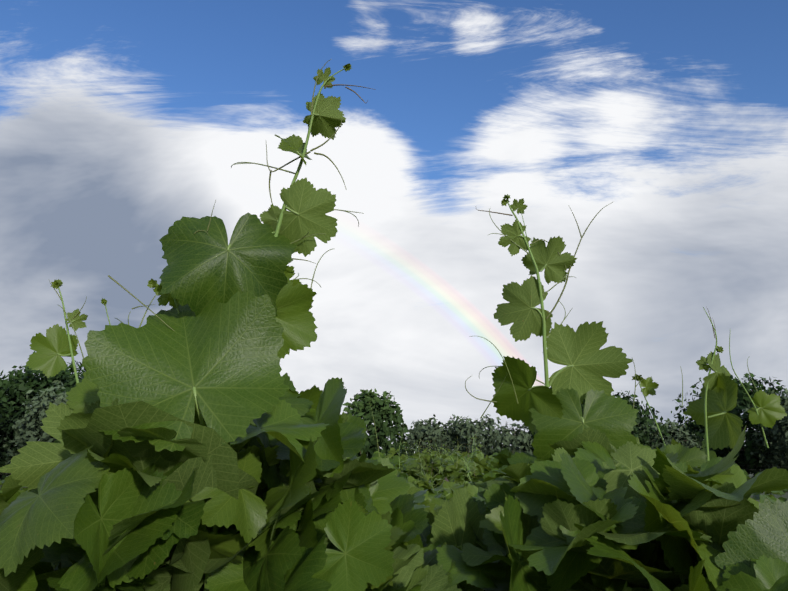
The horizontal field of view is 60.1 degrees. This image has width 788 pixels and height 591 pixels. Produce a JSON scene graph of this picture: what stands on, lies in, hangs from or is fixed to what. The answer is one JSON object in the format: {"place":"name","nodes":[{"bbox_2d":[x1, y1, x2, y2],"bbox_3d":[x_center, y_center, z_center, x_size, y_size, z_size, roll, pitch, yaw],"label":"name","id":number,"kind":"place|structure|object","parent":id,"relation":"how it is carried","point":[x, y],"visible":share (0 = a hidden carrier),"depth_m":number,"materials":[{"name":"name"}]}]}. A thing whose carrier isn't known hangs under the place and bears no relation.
{"place":"outdoors","nodes":[
{"label":"outdoors","id":0,"kind":"place"},
{"bbox_2d":[0,470,787,501],"bbox_3d":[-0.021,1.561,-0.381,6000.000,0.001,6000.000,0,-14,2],"label":"ground","id":1,"kind":"structure","parent":0,"point":[776,496],"depth_m":30.97,"materials":[{"name":"green plant"}]},
{"bbox_2d":[0,59,787,590],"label":"grapevines","id":2,"kind":"object","parent":1,"relation":"on","point":[200,443],"visible":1,"depth_m":0.65,"materials":[{"name":"green plant"}]},
{"bbox_2d":[0,351,787,479],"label":"trees","id":3,"kind":"object","parent":1,"relation":"on","point":[21,418],"visible":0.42,"depth_m":41.05,"materials":[{"name":"green plant"}]},
{"bbox_2d":[0,0,787,452],"label":"sky","id":4,"kind":"structure","parent":0,"point":[121,121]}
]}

